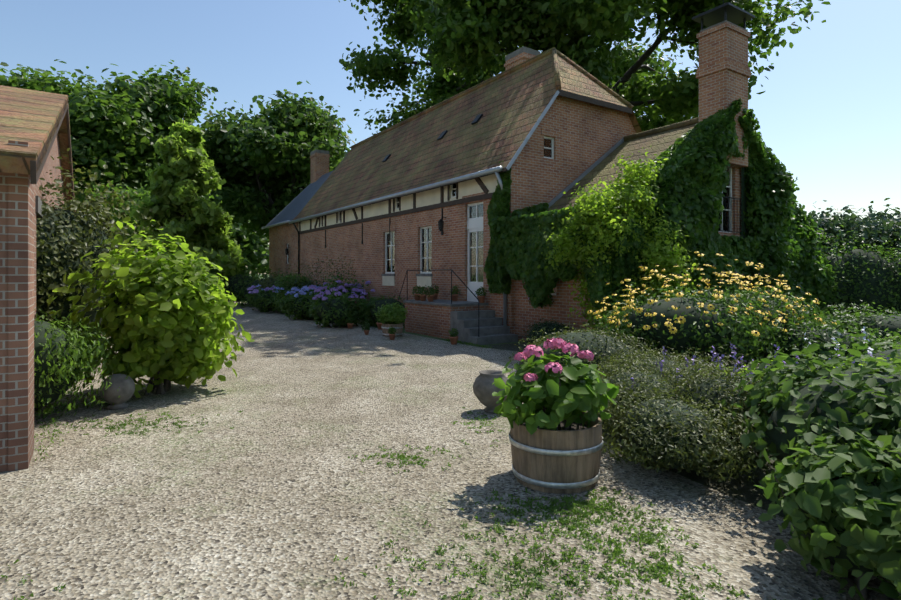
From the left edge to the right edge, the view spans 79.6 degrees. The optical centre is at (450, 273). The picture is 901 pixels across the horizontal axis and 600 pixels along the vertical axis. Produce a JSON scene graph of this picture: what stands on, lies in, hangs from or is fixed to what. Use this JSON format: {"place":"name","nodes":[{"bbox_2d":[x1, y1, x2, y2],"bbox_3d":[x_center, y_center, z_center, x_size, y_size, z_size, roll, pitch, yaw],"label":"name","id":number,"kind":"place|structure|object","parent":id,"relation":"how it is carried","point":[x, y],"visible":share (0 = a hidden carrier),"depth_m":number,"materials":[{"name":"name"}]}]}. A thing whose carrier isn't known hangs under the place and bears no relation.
{"place":"outdoors","nodes":[
{"label":"outdoors","id":0,"kind":"place"},
{"bbox_2d":[36,148,167,380],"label":"shrub","id":1,"kind":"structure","parent":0,"point":[77,242],"depth_m":8.27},
{"bbox_2d":[0,0,900,273],"label":"sky","id":2,"kind":"structure","parent":0,"point":[829,108],"materials":[{"name":"blue"}]},
{"bbox_2d":[249,275,783,517],"bbox_3d":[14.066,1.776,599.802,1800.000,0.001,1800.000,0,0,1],"label":"ground","id":3,"kind":"structure","parent":0,"point":[361,320],"depth_m":14.60,"materials":[{"name":"green plant"}]},
{"bbox_2d":[0,59,217,235],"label":"oak tree","id":4,"kind":"object","parent":3,"relation":"on","point":[112,130],"depth_m":42.59,"materials":[{"name":"green plant"}]},
{"bbox_2d":[216,267,264,303],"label":"shrub","id":5,"kind":"object","parent":3,"relation":"on","point":[230,282],"depth_m":30.29,"materials":[{"name":"green plant"}]},
{"bbox_2d":[228,219,268,277],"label":"forest tree","id":6,"kind":"object","parent":3,"relation":"on","point":[255,251],"depth_m":97.03,"materials":[{"name":"green plant"}]},
{"bbox_2d":[142,80,355,247],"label":"oak tree","id":7,"kind":"object","parent":3,"relation":"on","point":[280,142],"depth_m":46.21,"materials":[{"name":"green plant"}]},
{"bbox_2d":[229,262,279,307],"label":"shrub","id":8,"kind":"object","parent":3,"relation":"on","point":[245,288],"depth_m":28.63,"materials":[{"name":"green plant"}]},
{"bbox_2d":[246,268,305,310],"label":"shrub","id":9,"kind":"object","parent":3,"relation":"on","point":[266,283],"depth_m":26.08,"materials":[{"name":"green plant"}]},
{"bbox_2d":[271,272,320,311],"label":"shrub","id":10,"kind":"object","parent":3,"relation":"on","point":[285,284],"depth_m":23.94,"materials":[{"name":"green plant"}]},
{"bbox_2d":[272,255,355,295],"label":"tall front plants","id":11,"kind":"object","parent":3,"relation":"on","point":[321,273],"visible":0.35,"depth_m":22.90,"materials":[{"name":"green plant"}]},
{"bbox_2d":[295,272,370,319],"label":"hydrangea","id":12,"kind":"object","parent":3,"relation":"on","point":[333,284],"depth_m":20.63,"materials":[{"name":"plant"}]},
{"bbox_2d":[291,287,317,297],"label":"hydrangea flowers","id":13,"kind":"object","parent":12,"relation":"on","point":[299,290],"visible":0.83,"depth_m":20.87,"materials":[{"name":"blue plant"}]},
{"bbox_2d":[354,292,404,325],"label":"shrub","id":14,"kind":"object","parent":3,"relation":"on","point":[367,313],"depth_m":17.89,"materials":[{"name":"green plant"}]},
{"bbox_2d":[0,301,900,599],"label":"gravel court","id":15,"kind":"object","parent":3,"relation":"on","point":[274,493],"visible":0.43,"depth_m":4.22,"materials":[{"name":"beige gravel"}]},
{"bbox_2d":[0,85,74,471],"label":"brick outbuilding","id":16,"kind":"structure","parent":15,"relation":"on","point":[35,135],"depth_m":4.90,"materials":[{"name":"brick"}]},
{"bbox_2d":[34,309,129,419],"bbox_3d":[-5.306,1.061,6.806,2.418,1.473,1.766,0,0,1],"label":"weeping shrub","id":17,"kind":"object","parent":15,"relation":"on","point":[78,340],"depth_m":6.55,"materials":[{"name":"green plant"}]},
{"bbox_2d":[100,373,134,409],"bbox_3d":[-4.383,1.546,7.123,0.398,0.460,0.398,0,0,1],"label":"stone ball","id":18,"kind":"object","parent":15,"relation":"on","point":[126,390],"visible":0.92,"depth_m":7.01,"materials":[{"name":"grey stone"}]},
{"bbox_2d":[79,180,221,251],"bbox_3d":[-18.028,-2.211,33.881,6.851,8.084,8.688,0,0,1],"label":"shrub","id":19,"kind":"object","parent":15,"relation":"on","point":[140,195],"visible":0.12,"depth_m":31.77,"materials":[{"name":"green plant"}]},
{"bbox_2d":[47,217,254,397],"bbox_3d":[-4.273,0.492,8.136,2.427,2.595,2.361,0,0,1],"label":"leaf shrub","id":20,"kind":"object","parent":15,"relation":"on","point":[190,319],"depth_m":7.56,"materials":[{"name":"green plant"}]},
{"bbox_2d":[130,117,251,284],"bbox_3d":[-14.989,-3.354,29.808,6.744,10.541,7.158,0,0,1],"label":"larch tree","id":21,"kind":"object","parent":15,"relation":"on","point":[180,149],"depth_m":29.06,"materials":[{"name":"green plant"}]},
{"bbox_2d":[245,287,275,311],"bbox_3d":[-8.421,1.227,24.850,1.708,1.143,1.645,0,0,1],"label":"shrub","id":22,"kind":"object","parent":15,"relation":"on","point":[254,299],"depth_m":24.34,"materials":[{"name":"green plant"}]},
{"bbox_2d":[247,285,275,293],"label":"hydrangea flowers","id":23,"kind":"object","parent":22,"relation":"on","point":[256,290],"visible":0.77,"depth_m":24.34,"materials":[{"name":"purple plant"}]},
{"bbox_2d":[267,284,296,312],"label":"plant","id":24,"kind":"object","parent":15,"relation":"on","point":[275,299],"depth_m":23.77,"materials":[{"name":"green plant"}]},
{"bbox_2d":[275,294,309,319],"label":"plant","id":25,"kind":"object","parent":15,"relation":"on","point":[286,304],"depth_m":20.62,"materials":[{"name":"green plant"}]},
{"bbox_2d":[282,278,343,297],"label":"shrub","id":26,"kind":"object","parent":15,"relation":"on","point":[305,285],"depth_m":22.57,"materials":[{"name":"green plant"}]},
{"bbox_2d":[309,289,361,327],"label":"plant","id":27,"kind":"object","parent":15,"relation":"on","point":[351,309],"depth_m":17.64,"materials":[{"name":"green plant"}]},
{"bbox_2d":[312,288,358,299],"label":"hydrangea flowers","id":28,"kind":"object","parent":27,"relation":"on","point":[327,292],"visible":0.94,"depth_m":17.95,"materials":[{"name":"purple plant"}]},
{"bbox_2d":[328,291,365,316],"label":"flowering shrub","id":29,"kind":"object","parent":15,"relation":"on","point":[344,295],"depth_m":19.48,"materials":[{"name":"plant"}]},
{"bbox_2d":[331,287,374,298],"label":"hydrangea flowers","id":30,"kind":"object","parent":29,"relation":"on","point":[359,290],"visible":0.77,"depth_m":19.43,"materials":[{"name":"purple plant"}]},
{"bbox_2d":[381,322,402,336],"bbox_3d":[-1.663,1.596,15.476,0.628,0.360,0.628,0,0,1],"label":"barrel planter","id":31,"kind":"object","parent":15,"relation":"on","point":[398,327],"visible":0.83,"depth_m":15.25,"materials":[{"name":"brown wood"}]},
{"bbox_2d":[374,302,407,323],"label":"barrel plant","id":32,"kind":"object","parent":31,"relation":"on","point":[394,314],"visible":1,"depth_m":15.28,"materials":[{"name":"green plant"}]},
{"bbox_2d":[0,318,823,599],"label":"gravel weeds","id":33,"kind":"object","parent":15,"relation":"on","point":[552,509],"visible":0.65,"depth_m":3.58,"materials":[{"name":"green plant"}]},
{"bbox_2d":[347,293,484,344],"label":"flower pots","id":34,"kind":"object","parent":15,"relation":"on","point":[453,340],"visible":0.73,"depth_m":15.81,"materials":[{"name":"brown ceramic"}]},
{"bbox_2d":[344,317,353,324],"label":"pot plant","id":35,"kind":"object","parent":34,"relation":"on","point":[350,320],"visible":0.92,"depth_m":17.45,"materials":[{"name":"green plant"}]},
{"bbox_2d":[361,322,370,330],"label":"pot plant","id":36,"kind":"object","parent":34,"relation":"on","point":[367,326],"visible":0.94,"depth_m":15.70,"materials":[{"name":"green plant"}]},
{"bbox_2d":[388,326,397,334],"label":"pot plant","id":37,"kind":"object","parent":34,"relation":"on","point":[391,330],"visible":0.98,"depth_m":14.46,"materials":[{"name":"green plant"}]},
{"bbox_2d":[413,285,422,295],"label":"pot plant","id":38,"kind":"object","parent":34,"relation":"on","point":[418,287],"visible":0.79,"depth_m":16.48,"materials":[{"name":"green plant"}]},
{"bbox_2d":[418,285,428,295],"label":"pot plant","id":39,"kind":"object","parent":34,"relation":"on","point":[422,288],"visible":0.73,"depth_m":16.09,"materials":[{"name":"green plant"}]},
{"bbox_2d":[424,286,434,296],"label":"pot plant","id":40,"kind":"object","parent":34,"relation":"on","point":[429,289],"visible":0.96,"depth_m":15.79,"materials":[{"name":"green plant"}]},
{"bbox_2d":[431,284,438,293],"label":"pot plant","id":41,"kind":"object","parent":34,"relation":"on","point":[436,287],"visible":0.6,"depth_m":16.95,"materials":[{"name":"green plant"}]},
{"bbox_2d":[448,328,458,336],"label":"pot plant","id":42,"kind":"object","parent":34,"relation":"on","point":[453,334],"visible":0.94,"depth_m":13.55,"materials":[{"name":"green plant"}]},
{"bbox_2d":[450,285,460,293],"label":"pot plant","id":43,"kind":"object","parent":34,"relation":"on","point":[454,290],"visible":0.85,"depth_m":16.08,"materials":[{"name":"green plant"}]},
{"bbox_2d":[475,286,486,295],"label":"pot plant","id":44,"kind":"object","parent":34,"relation":"on","point":[479,292],"visible":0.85,"depth_m":15.04,"materials":[{"name":"green plant"}]},
{"bbox_2d":[473,370,507,412],"bbox_3d":[0.534,1.521,6.957,0.500,0.510,0.500,0,0,1],"label":"stone urn","id":45,"kind":"object","parent":15,"relation":"on","point":[484,388],"visible":0.69,"depth_m":6.80,"materials":[{"name":"grey stone"}]},
{"bbox_2d":[509,409,603,493],"bbox_3d":[0.911,1.516,4.697,0.808,0.520,0.808,0,0,1],"label":"barrel planter","id":46,"kind":"object","parent":15,"relation":"on","point":[563,461],"visible":0.83,"depth_m":4.37,"materials":[{"name":"brown wood"}]},
{"bbox_2d":[492,349,618,434],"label":"hydrangea leaves","id":47,"kind":"object","parent":46,"relation":"in","point":[571,397],"depth_m":4.43,"materials":[{"name":"green plant"}]},
{"bbox_2d":[513,338,593,381],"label":"hydrangea flowers","id":48,"kind":"object","parent":47,"relation":"on","point":[551,343],"visible":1,"depth_m":4.57,"materials":[{"name":"pink plant"}]},
{"bbox_2d":[754,422,900,599],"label":"shrub","id":49,"kind":"object","parent":15,"relation":"on","point":[858,505],"depth_m":2.90,"materials":[{"name":"green plant"}]},
{"bbox_2d":[885,508,900,593],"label":"shrub","id":50,"kind":"object","parent":15,"relation":"on","point":[896,518],"visible":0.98,"depth_m":2.46,"materials":[{"name":"green plant"}]},
{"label":"blue hydrangea plant","id":51,"kind":"object","parent":15,"relation":"on","visible":0},
{"bbox_2d":[285,285,321,294],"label":"hydrangea flowers","id":52,"kind":"object","parent":51,"relation":"on","point":[303,288],"visible":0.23,"depth_m":22.15,"materials":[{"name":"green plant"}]},
{"bbox_2d":[261,0,754,344],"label":"house","id":53,"kind":"structure","parent":3,"relation":"on","point":[399,209],"depth_m":16.47,"materials":[{"name":"brick"}]},
{"bbox_2d":[529,299,554,306],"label":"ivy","id":54,"kind":"object","parent":53,"relation":"attached to","point":[550,304],"depth_m":13.19,"materials":[{"name":"green plant"}]},
{"bbox_2d":[741,167,750,238],"bbox_3d":[7.684,-1.024,14.364,9.880,5.400,0.001,0,0,-34],"label":"ivy backing","id":55,"kind":"object","parent":53,"relation":"attached to","point":[743,206],"depth_m":14.47,"materials":[{"name":"green plant"}]},
{"bbox_2d":[339,0,830,134],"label":"oak tree","id":56,"kind":"object","parent":3,"relation":"on","point":[467,37],"depth_m":27.50,"materials":[{"name":"green plant"}]},
{"bbox_2d":[808,200,900,256],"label":"hedge","id":57,"kind":"object","parent":3,"relation":"on","point":[837,221],"depth_m":106.48,"materials":[{"name":"green plant"}]},
{"bbox_2d":[823,198,900,260],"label":"tree","id":58,"kind":"object","parent":3,"relation":"on","point":[894,232],"visible":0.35,"depth_m":109.34,"materials":[{"name":"green plant"}]},
{"bbox_2d":[479,342,877,516],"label":"garden bed soil","id":59,"kind":"structure","parent":0,"point":[742,487],"depth_m":4.67,"materials":[{"name":"brown soil"}]},
{"bbox_2d":[521,318,576,345],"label":"dark shrub","id":60,"kind":"object","parent":59,"relation":"on","point":[536,325],"depth_m":12.31,"materials":[{"name":"green plant"}]},
{"bbox_2d":[509,323,665,377],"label":"box ball shrub","id":61,"kind":"object","parent":59,"relation":"on","point":[631,339],"depth_m":7.84,"materials":[{"name":"green plant"}]},
{"bbox_2d":[537,145,701,332],"bbox_3d":[3.516,-0.509,12.043,3.294,4.589,3.290,0,0,1],"label":"tall shrub tree","id":62,"kind":"object","parent":59,"relation":"on","point":[623,197],"depth_m":11.24,"materials":[{"name":"green plant"}]},
{"bbox_2d":[590,344,695,439],"bbox_3d":[2.163,1.315,6.347,1.549,0.924,1.956,0,0,1],"label":"hedge shrub","id":63,"kind":"object","parent":59,"relation":"on","point":[615,369],"depth_m":6.02,"materials":[{"name":"green plant"}]},
{"bbox_2d":[483,98,844,340],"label":"ivy leaves","id":64,"kind":"object","parent":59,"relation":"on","point":[692,181],"visible":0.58,"depth_m":13.37,"materials":[{"name":"green plant"}]},
{"bbox_2d":[610,347,728,388],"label":"hedge shrub","id":65,"kind":"object","parent":59,"relation":"on","point":[650,358],"depth_m":6.76,"materials":[{"name":"green plant"}]},
{"bbox_2d":[587,373,772,481],"bbox_3d":[1.908,1.373,4.996,1.683,0.796,2.093,0,0,1],"label":"hedge shrub","id":66,"kind":"object","parent":59,"relation":"on","point":[711,455],"depth_m":4.53,"materials":[{"name":"green plant"}]},
{"bbox_2d":[585,280,812,373],"bbox_3d":[4.065,0.961,9.273,3.591,1.682,2.747,0,0,1],"label":"yellow flower plant","id":67,"kind":"object","parent":59,"relation":"on","point":[740,313],"depth_m":8.61,"materials":[{"name":"plant"}]},
{"bbox_2d":[587,250,792,336],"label":"yellow flowers","id":68,"kind":"object","parent":67,"relation":"attached to","point":[680,319],"visible":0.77,"depth_m":8.59,"materials":[{"name":"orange plant"}]},
{"bbox_2d":[657,346,772,455],"bbox_3d":[2.677,1.242,5.559,1.285,1.062,2.010,0,0,1],"label":"hedge shrub","id":69,"kind":"object","parent":59,"relation":"on","point":[728,377],"depth_m":5.19,"materials":[{"name":"green plant"}]},
{"bbox_2d":[694,360,783,384],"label":"garden plant","id":70,"kind":"object","parent":59,"relation":"on","point":[745,369],"depth_m":6.30,"materials":[{"name":"plant"}]},
{"bbox_2d":[631,342,888,388],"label":"flowers","id":71,"kind":"object","parent":70,"relation":"on","point":[733,356],"visible":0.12,"depth_m":6.51,"materials":[{"name":"purple plant"}]},
{"bbox_2d":[697,285,845,367],"bbox_3d":[5.753,0.963,10.044,2.496,1.654,2.496,0,0,1],"label":"yellow flower plant","id":72,"kind":"object","parent":59,"relation":"on","point":[797,309],"depth_m":9.49,"materials":[{"name":"plant"}]},
{"bbox_2d":[692,263,836,324],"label":"yellow flowers","id":73,"kind":"object","parent":72,"relation":"attached to","point":[778,283],"visible":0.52,"depth_m":9.77,"materials":[{"name":"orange plant"}]},
{"bbox_2d":[721,333,900,515],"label":"shrub","id":74,"kind":"object","parent":59,"relation":"on","point":[794,374],"depth_m":3.89,"materials":[{"name":"green plant"}]},
{"bbox_2d":[746,311,900,366],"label":"garden plant","id":75,"kind":"object","parent":59,"relation":"on","point":[842,330],"depth_m":9.14,"materials":[{"name":"green plant"}]},
{"bbox_2d":[826,256,846,315],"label":"hedge","id":76,"kind":"object","parent":59,"relation":"on","point":[840,285],"visible":0.12,"depth_m":16.37,"materials":[{"name":"green plant"}]},
{"bbox_2d":[808,330,872,366],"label":"flower stems","id":77,"kind":"object","parent":59,"relation":"on","point":[837,344],"visible":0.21,"depth_m":7.38,"materials":[{"name":"green plant"}]},
{"bbox_2d":[804,326,874,356],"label":"flowers","id":78,"kind":"object","parent":77,"relation":"attached to","point":[839,333],"visible":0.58,"depth_m":7.34,"materials":[{"name":"plant"}]},
{"bbox_2d":[811,354,897,370],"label":"garden plant","id":79,"kind":"object","parent":59,"relation":"on","point":[863,364],"visible":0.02,"depth_m":6.67,"materials":[{"name":"green plant"}]},
{"bbox_2d":[811,300,900,347],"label":"garden plant","id":80,"kind":"object","parent":59,"relation":"on","point":[851,317],"depth_m":11.49,"materials":[{"name":"green plant"}]},
{"bbox_2d":[817,222,900,316],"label":"hedge","id":81,"kind":"object","parent":59,"relation":"on","point":[895,294],"visible":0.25,"depth_m":16.11,"materials":[{"name":"green plant"}]},
{"bbox_2d":[828,334,900,363],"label":"garden plant","id":82,"kind":"object","parent":59,"relation":"on","point":[885,341],"depth_m":7.63,"materials":[{"name":"green plant"}]},
{"bbox_2d":[841,249,894,316],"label":"hedge","id":83,"kind":"object","parent":59,"relation":"on","point":[874,284],"visible":0.29,"depth_m":16.09,"materials":[{"name":"green plant"}]},
{"bbox_2d":[865,328,900,353],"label":"garden plant","id":84,"kind":"object","parent":59,"relation":"on","point":[892,338],"depth_m":9.53,"materials":[{"name":"green plant"}]},
{"bbox_2d":[890,259,900,313],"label":"hedge","id":85,"kind":"object","parent":59,"relation":"on","point":[895,281],"visible":0.15,"depth_m":15.92,"materials":[{"name":"green plant"}]},
{"bbox_2d":[828,429,900,468],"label":"shrub","id":86,"kind":"object","parent":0,"point":[888,452],"depth_m":3.04,"materials":[{"name":"green plant"}]},
{"bbox_3d":[-3.466,1.596,18.541,0.628,0.360,0.628,0,0,1],"label":"barrel planter","id":87,"kind":"object","parent":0,"visible":0},
{"bbox_2d":[346,296,360,309],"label":"shrub","id":88,"kind":"object","parent":87,"relation":"in","point":[356,300],"visible":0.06,"depth_m":18.48,"materials":[{"name":"green plant"}]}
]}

